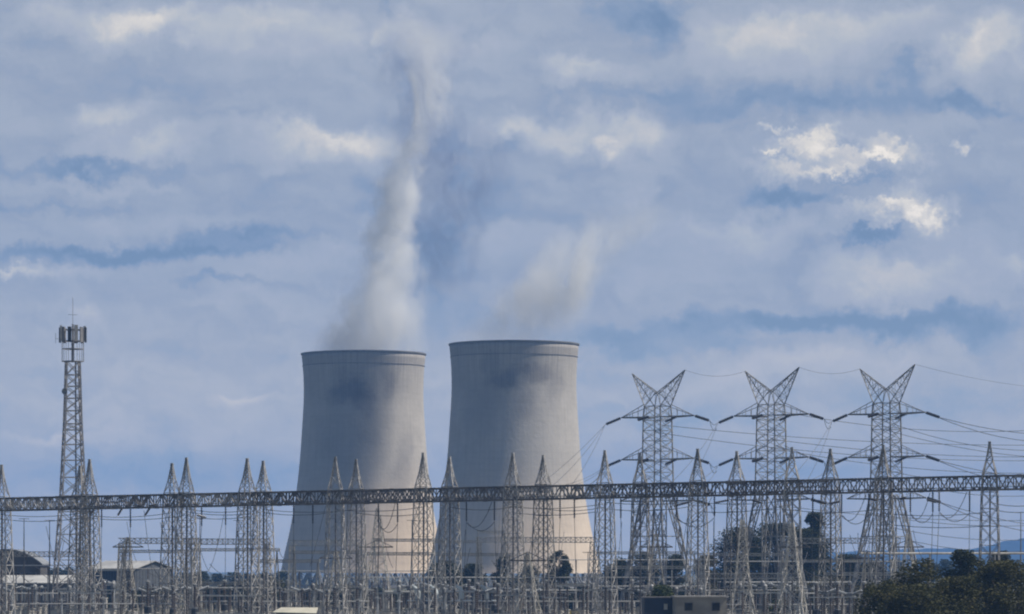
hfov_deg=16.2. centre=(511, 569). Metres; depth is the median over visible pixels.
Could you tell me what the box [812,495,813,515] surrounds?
insulator string
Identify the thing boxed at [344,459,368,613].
gantry column
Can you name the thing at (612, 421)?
insulator string
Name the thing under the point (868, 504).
insulator string
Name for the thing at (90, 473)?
gantry column
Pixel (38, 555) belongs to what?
busbar portal
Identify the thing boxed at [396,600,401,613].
surge arrester
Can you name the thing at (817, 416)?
insulator string
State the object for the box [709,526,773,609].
tree
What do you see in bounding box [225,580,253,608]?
tree
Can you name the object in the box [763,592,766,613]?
post insulator
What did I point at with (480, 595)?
post insulator
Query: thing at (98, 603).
busbar
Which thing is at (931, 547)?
conductor
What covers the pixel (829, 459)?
gantry column
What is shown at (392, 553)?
busbar portal
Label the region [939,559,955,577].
tree
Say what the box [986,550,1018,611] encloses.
tree
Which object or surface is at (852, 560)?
busbar portal
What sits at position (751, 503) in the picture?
conductor
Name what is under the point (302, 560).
busbar portal
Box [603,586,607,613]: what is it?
post insulator
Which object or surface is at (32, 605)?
post insulator
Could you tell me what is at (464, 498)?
gantry beam
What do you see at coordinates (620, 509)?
insulator string
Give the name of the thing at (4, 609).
disconnector
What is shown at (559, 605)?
post insulator
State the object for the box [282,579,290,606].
current transformer
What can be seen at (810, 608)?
disconnector
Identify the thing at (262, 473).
gantry column
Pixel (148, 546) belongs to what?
conductor
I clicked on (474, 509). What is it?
conductor
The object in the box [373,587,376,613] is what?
post insulator
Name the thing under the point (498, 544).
conductor
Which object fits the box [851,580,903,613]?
tree
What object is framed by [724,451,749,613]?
gantry column
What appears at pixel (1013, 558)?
hills
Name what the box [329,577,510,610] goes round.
busbar
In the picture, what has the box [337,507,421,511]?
conductor
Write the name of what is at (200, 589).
circuit breaker
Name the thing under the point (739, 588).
current transformer
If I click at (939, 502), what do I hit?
insulator string
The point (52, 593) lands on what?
busbar
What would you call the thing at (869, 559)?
conductor
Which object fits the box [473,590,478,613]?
post insulator
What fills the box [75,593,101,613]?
disconnector
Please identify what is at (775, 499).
transmission pylon
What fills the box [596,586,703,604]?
busbar
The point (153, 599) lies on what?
disconnector
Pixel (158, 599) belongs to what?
disconnector
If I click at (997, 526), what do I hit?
gantry column
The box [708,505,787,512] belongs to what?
conductor
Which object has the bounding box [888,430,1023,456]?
conductor
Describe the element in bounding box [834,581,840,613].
voltage transformer
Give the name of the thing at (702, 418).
insulator string
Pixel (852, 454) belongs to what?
conductor
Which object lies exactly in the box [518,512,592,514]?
conductor
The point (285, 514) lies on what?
conductor
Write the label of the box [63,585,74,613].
current transformer
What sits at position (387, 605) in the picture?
post insulator
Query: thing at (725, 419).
insulator string
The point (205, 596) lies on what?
busbar
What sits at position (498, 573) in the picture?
tree
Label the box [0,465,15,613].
gantry column
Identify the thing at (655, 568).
busbar portal
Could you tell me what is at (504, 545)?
busbar portal
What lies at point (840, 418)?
insulator string
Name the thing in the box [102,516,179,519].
conductor
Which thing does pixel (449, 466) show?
gantry column
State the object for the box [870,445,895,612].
gantry column
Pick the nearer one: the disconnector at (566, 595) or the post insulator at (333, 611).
the post insulator at (333, 611)
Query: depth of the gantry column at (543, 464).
558.51 m
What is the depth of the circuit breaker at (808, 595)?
614.69 m
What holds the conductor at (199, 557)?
hanging from the insulator string
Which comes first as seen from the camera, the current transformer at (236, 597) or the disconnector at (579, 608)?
the disconnector at (579, 608)
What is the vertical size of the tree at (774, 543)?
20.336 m
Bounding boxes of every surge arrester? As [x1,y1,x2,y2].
[80,595,84,613]
[100,597,106,613]
[126,593,129,613]
[355,599,361,613]
[375,596,379,613]
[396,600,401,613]
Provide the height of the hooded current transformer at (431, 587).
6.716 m
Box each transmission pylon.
[618,370,695,613]
[733,367,809,607]
[847,364,926,605]
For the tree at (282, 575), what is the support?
on the ground at (487, 574)
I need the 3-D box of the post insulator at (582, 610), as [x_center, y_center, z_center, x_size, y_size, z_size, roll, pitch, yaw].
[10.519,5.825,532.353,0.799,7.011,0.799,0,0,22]
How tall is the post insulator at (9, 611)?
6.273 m
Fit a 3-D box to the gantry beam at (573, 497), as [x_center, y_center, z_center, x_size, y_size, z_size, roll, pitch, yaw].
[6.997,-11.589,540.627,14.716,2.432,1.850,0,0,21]
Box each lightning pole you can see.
[23,538,24,613]
[45,520,54,613]
[233,520,241,594]
[407,520,416,607]
[583,552,592,612]
[709,544,718,595]
[723,555,724,595]
[839,540,848,613]
[1020,513,1021,606]
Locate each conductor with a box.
[0,513,79,516]
[6,518,78,521]
[96,512,171,517]
[101,528,101,563]
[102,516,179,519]
[144,512,153,579]
[198,527,201,580]
[225,526,225,575]
[263,509,355,512]
[263,512,331,514]
[293,525,293,587]
[311,527,312,579]
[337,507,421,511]
[356,512,422,515]
[378,525,378,586]
[395,524,397,584]
[451,507,511,509]
[496,516,499,576]
[515,504,601,508]
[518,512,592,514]
[543,507,603,510]
[556,425,604,482]
[574,520,575,571]
[606,501,689,504]
[606,507,686,510]
[621,536,622,589]
[657,424,971,444]
[658,432,1023,460]
[674,520,676,581]
[699,500,787,503]
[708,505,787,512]
[713,518,714,585]
[713,521,713,556]
[761,517,773,576]
[771,409,1023,431]
[773,439,998,456]
[773,448,1022,473]
[794,507,1023,520]
[802,508,882,512]
[811,518,812,589]
[841,516,841,566]
[869,543,869,576]
[885,512,983,515]
[886,421,1023,450]
[886,516,1023,525]
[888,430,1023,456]
[888,526,1002,540]
[888,534,1023,551]
[895,525,988,527]
[930,515,932,585]
[940,418,1023,440]
[940,461,1023,484]
[941,461,1004,474]
[941,503,1023,530]
[943,418,1023,433]
[943,503,1023,523]
[969,513,969,544]
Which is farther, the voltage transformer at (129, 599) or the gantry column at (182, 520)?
the voltage transformer at (129, 599)
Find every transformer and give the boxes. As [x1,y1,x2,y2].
[7,583,17,610]
[29,584,40,613]
[63,578,75,613]
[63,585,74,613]
[86,583,98,613]
[100,579,105,607]
[106,582,119,613]
[127,581,131,613]
[143,581,151,613]
[169,585,175,613]
[191,584,197,613]
[221,580,227,612]
[231,579,242,608]
[265,580,271,613]
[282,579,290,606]
[306,583,318,606]
[330,583,343,613]
[353,583,366,613]
[392,585,405,613]
[396,580,405,607]
[407,585,420,613]
[416,585,426,613]
[425,576,430,613]
[426,585,445,613]
[437,587,450,613]
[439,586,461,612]
[451,585,471,613]
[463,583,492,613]
[466,579,471,613]
[474,583,480,613]
[478,585,495,613]
[491,580,496,613]
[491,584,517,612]
[494,583,501,612]
[521,584,526,613]
[542,580,550,612]
[589,583,595,613]
[625,579,637,613]
[644,584,653,595]
[734,583,746,613]
[758,584,771,613]
[759,581,764,613]
[785,585,796,613]
[812,582,819,613]
[819,583,822,613]
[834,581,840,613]
[847,581,851,613]
[862,581,865,613]
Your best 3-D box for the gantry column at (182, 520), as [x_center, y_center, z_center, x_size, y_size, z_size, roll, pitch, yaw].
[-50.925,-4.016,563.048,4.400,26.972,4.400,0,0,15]
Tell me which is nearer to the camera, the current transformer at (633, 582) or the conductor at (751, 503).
the conductor at (751, 503)
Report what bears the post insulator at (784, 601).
on the yard ground at (108, 612)
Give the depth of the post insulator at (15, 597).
597.06 m
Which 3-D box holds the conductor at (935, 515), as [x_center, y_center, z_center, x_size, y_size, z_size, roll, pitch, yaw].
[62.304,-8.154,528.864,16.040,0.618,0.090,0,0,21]
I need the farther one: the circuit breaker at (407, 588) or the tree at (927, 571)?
the circuit breaker at (407, 588)
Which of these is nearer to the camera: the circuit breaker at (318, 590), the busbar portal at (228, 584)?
the circuit breaker at (318, 590)
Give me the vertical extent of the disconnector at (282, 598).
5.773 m
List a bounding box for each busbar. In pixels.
[0,565,93,613]
[0,593,119,608]
[16,603,183,613]
[104,568,179,612]
[121,595,270,613]
[144,587,266,613]
[192,601,367,613]
[269,590,373,612]
[298,571,413,605]
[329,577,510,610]
[384,591,496,613]
[448,601,639,613]
[514,577,671,613]
[560,559,719,611]
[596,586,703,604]
[710,590,807,610]
[726,582,846,613]
[726,604,851,613]
[727,561,901,608]
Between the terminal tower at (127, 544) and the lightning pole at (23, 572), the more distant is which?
the lightning pole at (23, 572)
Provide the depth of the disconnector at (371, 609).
583.79 m
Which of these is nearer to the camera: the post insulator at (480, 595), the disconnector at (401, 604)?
the disconnector at (401, 604)
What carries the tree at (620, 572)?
on the ground at (487, 574)
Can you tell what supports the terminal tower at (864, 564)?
on the yard ground at (108, 612)
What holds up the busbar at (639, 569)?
on the yard ground at (108, 612)
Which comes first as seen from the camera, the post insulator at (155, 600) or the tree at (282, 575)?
the post insulator at (155, 600)
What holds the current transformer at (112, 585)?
on the yard ground at (108, 612)
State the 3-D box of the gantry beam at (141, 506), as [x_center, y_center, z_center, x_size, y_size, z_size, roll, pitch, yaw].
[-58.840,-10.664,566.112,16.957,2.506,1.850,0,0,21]
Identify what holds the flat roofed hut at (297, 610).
on the yard ground at (108, 612)
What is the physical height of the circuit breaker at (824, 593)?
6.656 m
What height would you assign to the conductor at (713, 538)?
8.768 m
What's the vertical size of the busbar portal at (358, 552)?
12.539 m
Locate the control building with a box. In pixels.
[0,575,78,613]
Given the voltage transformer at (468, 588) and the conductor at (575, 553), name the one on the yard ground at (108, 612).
the voltage transformer at (468, 588)
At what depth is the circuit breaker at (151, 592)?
576.29 m
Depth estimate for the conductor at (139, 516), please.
575.89 m
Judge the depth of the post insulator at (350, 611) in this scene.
574.99 m
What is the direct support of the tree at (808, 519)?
on the ground at (487, 574)
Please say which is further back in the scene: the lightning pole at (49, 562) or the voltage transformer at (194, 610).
the lightning pole at (49, 562)
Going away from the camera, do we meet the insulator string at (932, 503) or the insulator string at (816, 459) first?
the insulator string at (932, 503)
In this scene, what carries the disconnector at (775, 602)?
on the yard ground at (108, 612)
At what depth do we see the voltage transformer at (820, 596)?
569.85 m
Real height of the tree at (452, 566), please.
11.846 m
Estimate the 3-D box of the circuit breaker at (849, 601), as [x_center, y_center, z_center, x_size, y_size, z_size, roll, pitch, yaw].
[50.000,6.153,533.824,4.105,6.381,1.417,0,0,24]
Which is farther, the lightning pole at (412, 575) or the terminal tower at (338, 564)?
the lightning pole at (412, 575)
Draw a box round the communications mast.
[50,314,92,613]
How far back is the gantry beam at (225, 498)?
578.05 m
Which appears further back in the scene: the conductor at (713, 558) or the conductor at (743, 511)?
the conductor at (743, 511)
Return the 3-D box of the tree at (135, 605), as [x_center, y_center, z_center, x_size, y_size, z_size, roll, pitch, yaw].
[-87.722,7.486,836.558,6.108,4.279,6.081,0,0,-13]
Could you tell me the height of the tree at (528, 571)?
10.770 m
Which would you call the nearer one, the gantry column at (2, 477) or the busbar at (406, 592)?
the busbar at (406, 592)
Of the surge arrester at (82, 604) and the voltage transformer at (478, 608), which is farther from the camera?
the surge arrester at (82, 604)
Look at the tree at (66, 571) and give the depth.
1369.26 m
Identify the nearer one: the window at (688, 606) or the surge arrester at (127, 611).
the window at (688, 606)
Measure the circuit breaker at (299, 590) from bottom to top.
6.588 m
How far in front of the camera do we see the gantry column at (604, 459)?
537.82 m
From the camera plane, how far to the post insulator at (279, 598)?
568.15 m
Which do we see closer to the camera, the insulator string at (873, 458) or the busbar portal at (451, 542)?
the busbar portal at (451, 542)
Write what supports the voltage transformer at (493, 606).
on the yard ground at (108, 612)
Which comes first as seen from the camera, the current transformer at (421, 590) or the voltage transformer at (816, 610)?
the voltage transformer at (816, 610)
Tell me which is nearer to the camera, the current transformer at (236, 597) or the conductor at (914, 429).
the current transformer at (236, 597)
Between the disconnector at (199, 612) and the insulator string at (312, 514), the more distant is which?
the insulator string at (312, 514)
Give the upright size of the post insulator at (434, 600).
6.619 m
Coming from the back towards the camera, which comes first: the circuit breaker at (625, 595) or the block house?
the circuit breaker at (625, 595)
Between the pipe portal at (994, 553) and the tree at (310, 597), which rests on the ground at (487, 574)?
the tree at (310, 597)
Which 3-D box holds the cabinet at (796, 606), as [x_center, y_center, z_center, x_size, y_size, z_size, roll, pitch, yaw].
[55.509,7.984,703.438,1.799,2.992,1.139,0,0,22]
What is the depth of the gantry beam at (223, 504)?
560.76 m
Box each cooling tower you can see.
[277,350,436,587]
[425,340,603,588]
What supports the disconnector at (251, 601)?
on the yard ground at (108, 612)
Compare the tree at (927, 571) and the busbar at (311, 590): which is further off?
the busbar at (311, 590)
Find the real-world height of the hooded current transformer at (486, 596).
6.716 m
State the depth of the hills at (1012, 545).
7943.11 m
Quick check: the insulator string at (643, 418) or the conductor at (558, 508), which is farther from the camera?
the insulator string at (643, 418)
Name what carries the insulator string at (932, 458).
attached to the transmission pylon at (864, 531)
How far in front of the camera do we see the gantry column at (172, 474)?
581.63 m
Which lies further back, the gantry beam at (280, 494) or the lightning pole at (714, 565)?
the lightning pole at (714, 565)
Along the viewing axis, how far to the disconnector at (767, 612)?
522.35 m
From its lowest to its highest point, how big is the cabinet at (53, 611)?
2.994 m
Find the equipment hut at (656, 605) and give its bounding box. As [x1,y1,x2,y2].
[640,597,672,613]
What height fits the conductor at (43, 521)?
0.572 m
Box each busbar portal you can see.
[0,551,87,610]
[115,538,202,613]
[118,550,189,610]
[182,539,272,613]
[189,548,281,606]
[190,582,275,606]
[253,559,320,611]
[287,540,364,613]
[290,551,361,613]
[315,585,369,606]
[361,552,441,594]
[371,539,446,610]
[429,540,481,613]
[439,553,514,611]
[473,531,506,612]
[474,537,596,611]
[510,583,593,612]
[595,551,696,606]
[602,566,703,613]
[699,553,787,577]
[700,573,788,594]
[779,538,900,599]
[797,559,870,612]
[825,572,900,611]
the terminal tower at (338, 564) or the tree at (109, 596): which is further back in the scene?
the tree at (109, 596)
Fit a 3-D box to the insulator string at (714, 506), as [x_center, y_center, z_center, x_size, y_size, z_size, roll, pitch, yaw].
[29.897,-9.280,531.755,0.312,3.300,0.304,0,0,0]
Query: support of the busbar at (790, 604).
on the yard ground at (108, 612)
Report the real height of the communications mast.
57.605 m
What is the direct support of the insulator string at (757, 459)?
attached to the transmission pylon at (775, 499)
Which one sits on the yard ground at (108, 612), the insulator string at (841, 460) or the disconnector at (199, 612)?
the disconnector at (199, 612)
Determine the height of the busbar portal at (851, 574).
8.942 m
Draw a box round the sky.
[0,0,1023,571]
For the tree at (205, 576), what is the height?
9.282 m
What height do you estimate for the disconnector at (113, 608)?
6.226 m
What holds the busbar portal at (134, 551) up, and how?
on the yard ground at (108, 612)
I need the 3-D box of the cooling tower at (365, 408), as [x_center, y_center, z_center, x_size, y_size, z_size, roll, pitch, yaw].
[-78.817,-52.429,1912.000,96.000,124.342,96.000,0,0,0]
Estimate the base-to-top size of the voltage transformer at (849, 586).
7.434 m
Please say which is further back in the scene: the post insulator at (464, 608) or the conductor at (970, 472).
the conductor at (970, 472)
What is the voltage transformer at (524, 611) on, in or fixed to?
on the yard ground at (108, 612)
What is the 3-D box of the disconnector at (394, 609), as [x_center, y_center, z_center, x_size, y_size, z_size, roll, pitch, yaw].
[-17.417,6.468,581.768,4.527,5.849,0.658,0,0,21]
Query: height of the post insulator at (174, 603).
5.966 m
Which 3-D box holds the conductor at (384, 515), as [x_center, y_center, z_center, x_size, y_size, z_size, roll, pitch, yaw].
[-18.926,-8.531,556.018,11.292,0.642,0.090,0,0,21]
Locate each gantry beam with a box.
[0,496,81,508]
[0,496,91,511]
[78,496,173,507]
[87,493,188,509]
[170,494,261,505]
[184,492,248,507]
[245,490,336,505]
[262,489,357,503]
[333,488,424,504]
[354,489,450,501]
[421,486,514,502]
[454,487,544,499]
[511,484,606,500]
[542,485,639,499]
[603,481,698,498]
[638,483,737,495]
[696,480,792,496]
[736,479,830,495]
[790,477,884,494]
[882,475,990,492]
[988,474,1023,490]
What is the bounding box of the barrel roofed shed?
[0,549,50,574]
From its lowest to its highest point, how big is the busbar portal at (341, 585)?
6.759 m
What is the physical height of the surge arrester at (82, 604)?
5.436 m
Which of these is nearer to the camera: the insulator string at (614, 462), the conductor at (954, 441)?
the insulator string at (614, 462)
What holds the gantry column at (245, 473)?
on the yard ground at (108, 612)
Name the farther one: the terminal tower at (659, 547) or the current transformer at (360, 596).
the current transformer at (360, 596)
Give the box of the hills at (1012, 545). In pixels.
[683,538,1023,572]
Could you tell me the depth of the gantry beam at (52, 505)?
571.75 m
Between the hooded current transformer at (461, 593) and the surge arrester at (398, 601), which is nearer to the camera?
the surge arrester at (398, 601)
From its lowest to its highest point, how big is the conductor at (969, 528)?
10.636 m
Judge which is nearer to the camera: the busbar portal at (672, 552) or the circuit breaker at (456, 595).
the circuit breaker at (456, 595)
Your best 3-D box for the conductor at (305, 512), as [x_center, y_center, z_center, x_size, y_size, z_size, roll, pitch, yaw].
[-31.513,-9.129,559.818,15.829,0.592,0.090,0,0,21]
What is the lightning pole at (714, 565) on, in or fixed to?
on the yard ground at (108, 612)
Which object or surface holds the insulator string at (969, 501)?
hanging from the gantry beam at (921, 490)
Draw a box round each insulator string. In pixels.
[312,505,313,524]
[605,417,620,424]
[605,459,620,466]
[620,499,621,519]
[637,416,648,420]
[664,459,676,465]
[694,415,709,421]
[713,496,714,517]
[718,458,732,465]
[719,416,733,423]
[751,414,762,419]
[751,457,762,462]
[809,456,823,462]
[810,413,823,419]
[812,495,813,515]
[832,414,846,421]
[834,457,847,463]
[867,456,878,461]
[868,412,878,417]
[868,494,869,514]
[909,492,910,513]
[925,411,940,418]
[926,455,939,461]
[932,492,933,513]
[938,492,939,511]
[969,491,970,512]
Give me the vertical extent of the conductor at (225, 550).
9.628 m
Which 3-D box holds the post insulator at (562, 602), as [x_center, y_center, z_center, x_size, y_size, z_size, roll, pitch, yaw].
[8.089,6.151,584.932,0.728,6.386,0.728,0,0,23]
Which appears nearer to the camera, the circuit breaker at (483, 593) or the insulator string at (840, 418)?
the circuit breaker at (483, 593)
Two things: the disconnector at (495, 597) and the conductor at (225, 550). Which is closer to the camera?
the conductor at (225, 550)
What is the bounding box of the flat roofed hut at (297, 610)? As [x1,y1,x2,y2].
[272,607,317,613]
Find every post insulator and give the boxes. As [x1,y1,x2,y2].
[6,591,11,613]
[14,584,17,608]
[26,588,30,613]
[30,587,35,613]
[38,586,41,613]
[131,589,135,613]
[139,586,143,613]
[152,591,158,613]
[171,592,177,613]
[227,587,232,612]
[271,589,275,613]
[279,588,280,607]
[283,592,285,606]
[300,588,303,606]
[308,589,311,606]
[324,590,329,613]
[331,587,336,613]
[348,587,351,613]
[354,586,359,613]
[371,581,373,608]
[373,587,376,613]
[382,579,386,613]
[386,581,389,613]
[431,588,437,613]
[451,588,457,613]
[463,586,466,613]
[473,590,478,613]
[479,586,481,613]
[557,586,561,613]
[561,589,563,612]
[566,586,570,613]
[580,585,585,613]
[585,591,588,613]
[599,582,601,610]
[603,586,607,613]
[606,589,612,613]
[630,592,633,613]
[725,586,728,613]
[740,591,743,613]
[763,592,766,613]
[783,591,786,613]
[793,589,795,613]
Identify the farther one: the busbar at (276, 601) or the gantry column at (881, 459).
the busbar at (276, 601)
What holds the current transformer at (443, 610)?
on the yard ground at (108, 612)
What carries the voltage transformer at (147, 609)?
on the yard ground at (108, 612)
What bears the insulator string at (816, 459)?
attached to the transmission pylon at (775, 499)
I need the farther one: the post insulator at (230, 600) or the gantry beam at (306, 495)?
the gantry beam at (306, 495)
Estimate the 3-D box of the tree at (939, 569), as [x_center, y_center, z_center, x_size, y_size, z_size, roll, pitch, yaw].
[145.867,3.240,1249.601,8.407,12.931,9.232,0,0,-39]
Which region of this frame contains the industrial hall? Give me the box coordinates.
[86,561,170,596]
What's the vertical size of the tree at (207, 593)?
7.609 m
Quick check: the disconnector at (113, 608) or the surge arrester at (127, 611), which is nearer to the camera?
the disconnector at (113, 608)
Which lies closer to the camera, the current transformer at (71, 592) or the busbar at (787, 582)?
the busbar at (787, 582)
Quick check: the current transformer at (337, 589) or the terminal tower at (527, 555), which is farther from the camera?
the current transformer at (337, 589)
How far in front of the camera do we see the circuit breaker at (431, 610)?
639.07 m
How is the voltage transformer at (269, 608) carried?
on the yard ground at (108, 612)
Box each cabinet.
[11,609,21,613]
[50,609,59,613]
[795,603,800,613]
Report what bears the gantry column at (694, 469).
on the yard ground at (108, 612)
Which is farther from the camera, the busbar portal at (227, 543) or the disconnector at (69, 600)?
the busbar portal at (227, 543)
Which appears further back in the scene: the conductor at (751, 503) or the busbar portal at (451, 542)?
the busbar portal at (451, 542)
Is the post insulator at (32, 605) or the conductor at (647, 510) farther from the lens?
the post insulator at (32, 605)
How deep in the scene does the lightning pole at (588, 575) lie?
599.95 m
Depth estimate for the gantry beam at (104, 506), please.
584.48 m
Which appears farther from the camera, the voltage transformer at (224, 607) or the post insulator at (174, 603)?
the voltage transformer at (224, 607)
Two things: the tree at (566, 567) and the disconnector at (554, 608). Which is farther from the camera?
the tree at (566, 567)
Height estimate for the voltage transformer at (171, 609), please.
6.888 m
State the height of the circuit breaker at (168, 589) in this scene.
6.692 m
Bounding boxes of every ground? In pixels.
[82,572,1019,611]
[85,611,872,613]
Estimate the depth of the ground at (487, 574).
3386.35 m
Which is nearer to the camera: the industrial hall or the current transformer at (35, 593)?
the current transformer at (35, 593)
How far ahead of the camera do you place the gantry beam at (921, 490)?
519.24 m
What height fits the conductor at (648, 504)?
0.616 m
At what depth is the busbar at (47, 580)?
639.97 m
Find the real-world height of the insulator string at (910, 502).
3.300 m
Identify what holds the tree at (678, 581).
on the yard ground at (108, 612)
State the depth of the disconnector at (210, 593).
699.20 m
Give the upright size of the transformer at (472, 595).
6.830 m
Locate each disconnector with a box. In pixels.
[3,590,23,613]
[24,587,47,613]
[53,589,75,613]
[56,591,81,613]
[75,590,97,609]
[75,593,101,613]
[99,590,126,613]
[143,587,163,613]
[151,582,170,613]
[154,590,178,613]
[182,591,204,613]
[191,588,212,611]
[196,595,221,613]
[201,586,218,611]
[215,595,239,613]
[238,596,264,613]
[272,591,293,608]
[295,588,320,613]
[303,588,325,611]
[328,589,348,613]
[351,592,372,613]
[369,593,391,613]
[378,593,404,613]
[392,593,416,613]
[484,587,505,611]
[494,595,523,613]
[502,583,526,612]
[520,596,544,613]
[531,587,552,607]
[542,597,566,613]
[551,592,576,613]
[555,585,577,609]
[576,590,603,613]
[614,589,641,613]
[740,593,770,613]
[744,591,769,611]
[761,592,791,613]
[809,597,834,613]
[829,596,854,613]
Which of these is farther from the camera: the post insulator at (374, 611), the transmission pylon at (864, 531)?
the transmission pylon at (864, 531)
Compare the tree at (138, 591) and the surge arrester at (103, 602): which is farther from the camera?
the tree at (138, 591)
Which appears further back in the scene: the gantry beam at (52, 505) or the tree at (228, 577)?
the tree at (228, 577)
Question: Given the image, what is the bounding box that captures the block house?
[671,596,727,613]
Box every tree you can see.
[50,567,64,574]
[62,566,74,574]
[86,590,109,608]
[106,587,127,604]
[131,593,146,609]
[136,586,158,609]
[178,573,190,592]
[190,571,214,594]
[190,579,215,608]
[209,573,225,594]
[212,585,230,608]
[224,572,242,586]
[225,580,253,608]
[242,573,255,589]
[265,580,289,608]
[276,571,290,586]
[303,589,319,604]
[325,589,332,609]
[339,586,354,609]
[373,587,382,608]
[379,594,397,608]
[425,560,464,609]
[462,563,489,594]
[489,556,516,594]
[515,565,541,607]
[545,550,573,606]
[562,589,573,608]
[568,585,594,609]
[602,557,633,609]
[625,552,661,610]
[662,554,687,595]
[694,556,719,595]
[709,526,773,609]
[744,523,806,608]
[782,528,835,610]
[802,512,829,577]
[826,554,862,607]
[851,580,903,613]
[856,560,885,608]
[875,583,955,613]
[887,558,940,610]
[887,559,905,583]
[924,561,941,586]
[932,575,986,613]
[938,549,991,613]
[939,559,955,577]
[959,559,1023,613]
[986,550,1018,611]
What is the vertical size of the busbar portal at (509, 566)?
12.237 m
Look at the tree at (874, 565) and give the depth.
823.90 m
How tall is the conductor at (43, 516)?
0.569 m
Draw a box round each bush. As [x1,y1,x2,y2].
[645,584,676,596]
[768,580,812,612]
[768,600,791,613]
[800,576,861,613]
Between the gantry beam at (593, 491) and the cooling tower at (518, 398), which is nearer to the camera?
the gantry beam at (593, 491)
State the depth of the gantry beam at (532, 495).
561.05 m
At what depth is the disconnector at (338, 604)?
614.67 m
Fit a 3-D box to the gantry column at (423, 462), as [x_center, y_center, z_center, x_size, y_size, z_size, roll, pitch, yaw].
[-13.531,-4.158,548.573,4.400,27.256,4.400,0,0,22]
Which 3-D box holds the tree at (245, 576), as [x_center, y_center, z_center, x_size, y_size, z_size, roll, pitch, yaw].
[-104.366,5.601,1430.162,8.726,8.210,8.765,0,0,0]
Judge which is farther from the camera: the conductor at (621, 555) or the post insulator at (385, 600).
the post insulator at (385, 600)
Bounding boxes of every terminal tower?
[113,537,142,613]
[319,550,352,613]
[361,508,393,613]
[510,552,545,613]
[639,534,672,613]
[724,520,759,613]
[774,523,809,613]
[850,550,882,608]
[893,534,923,580]
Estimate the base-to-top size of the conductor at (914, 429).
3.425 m
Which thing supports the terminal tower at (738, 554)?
on the yard ground at (108, 612)
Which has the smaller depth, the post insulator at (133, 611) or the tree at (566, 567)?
the post insulator at (133, 611)
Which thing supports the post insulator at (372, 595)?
on the yard ground at (108, 612)
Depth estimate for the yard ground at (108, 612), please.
791.85 m
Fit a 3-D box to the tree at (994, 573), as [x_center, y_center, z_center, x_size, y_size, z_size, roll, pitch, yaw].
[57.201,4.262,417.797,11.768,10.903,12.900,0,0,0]
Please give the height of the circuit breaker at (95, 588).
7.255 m
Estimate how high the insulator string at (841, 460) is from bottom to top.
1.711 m
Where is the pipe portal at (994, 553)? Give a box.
[861,552,1023,604]
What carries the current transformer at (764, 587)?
on the yard ground at (108, 612)
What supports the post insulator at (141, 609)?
on the yard ground at (108, 612)
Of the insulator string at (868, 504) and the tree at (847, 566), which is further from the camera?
the tree at (847, 566)
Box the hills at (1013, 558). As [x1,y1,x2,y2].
[756,556,1023,574]
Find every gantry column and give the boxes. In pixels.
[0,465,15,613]
[66,465,93,613]
[76,459,102,613]
[158,463,185,613]
[174,457,198,613]
[233,458,260,612]
[249,461,276,613]
[322,457,347,613]
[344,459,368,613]
[409,453,436,613]
[437,457,462,613]
[499,453,526,612]
[529,455,556,613]
[591,450,617,613]
[628,453,650,613]
[685,449,709,595]
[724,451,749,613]
[780,447,803,613]
[817,449,843,613]
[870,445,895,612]
[979,441,1000,598]
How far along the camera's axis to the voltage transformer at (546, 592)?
573.70 m
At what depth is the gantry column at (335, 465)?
553.54 m
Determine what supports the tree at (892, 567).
on the ground at (487, 574)
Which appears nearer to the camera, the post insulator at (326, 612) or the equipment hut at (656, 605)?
the equipment hut at (656, 605)
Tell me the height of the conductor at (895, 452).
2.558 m
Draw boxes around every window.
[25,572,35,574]
[684,602,692,610]
[712,602,719,610]
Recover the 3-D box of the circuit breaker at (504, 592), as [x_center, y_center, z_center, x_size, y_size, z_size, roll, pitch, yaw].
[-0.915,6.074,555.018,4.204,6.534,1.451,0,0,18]
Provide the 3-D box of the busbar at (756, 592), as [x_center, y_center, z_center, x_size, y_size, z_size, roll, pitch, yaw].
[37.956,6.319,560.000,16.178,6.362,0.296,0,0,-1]
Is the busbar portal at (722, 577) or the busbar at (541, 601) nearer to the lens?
the busbar at (541, 601)
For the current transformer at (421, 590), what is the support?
on the yard ground at (108, 612)
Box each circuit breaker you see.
[21,586,42,606]
[85,581,105,606]
[138,587,161,605]
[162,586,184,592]
[184,585,208,607]
[290,586,310,606]
[314,588,332,613]
[396,583,417,613]
[425,583,439,613]
[447,584,466,613]
[471,587,495,613]
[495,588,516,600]
[516,588,540,613]
[613,585,638,612]
[747,582,771,613]
[771,583,795,587]
[797,585,819,613]
[811,588,835,613]
[838,589,862,613]
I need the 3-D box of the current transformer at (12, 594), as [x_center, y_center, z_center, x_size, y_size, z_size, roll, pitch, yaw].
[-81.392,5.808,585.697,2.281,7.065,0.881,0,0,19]
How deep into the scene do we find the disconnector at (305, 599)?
615.41 m
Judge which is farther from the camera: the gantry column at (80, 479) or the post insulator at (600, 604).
the post insulator at (600, 604)

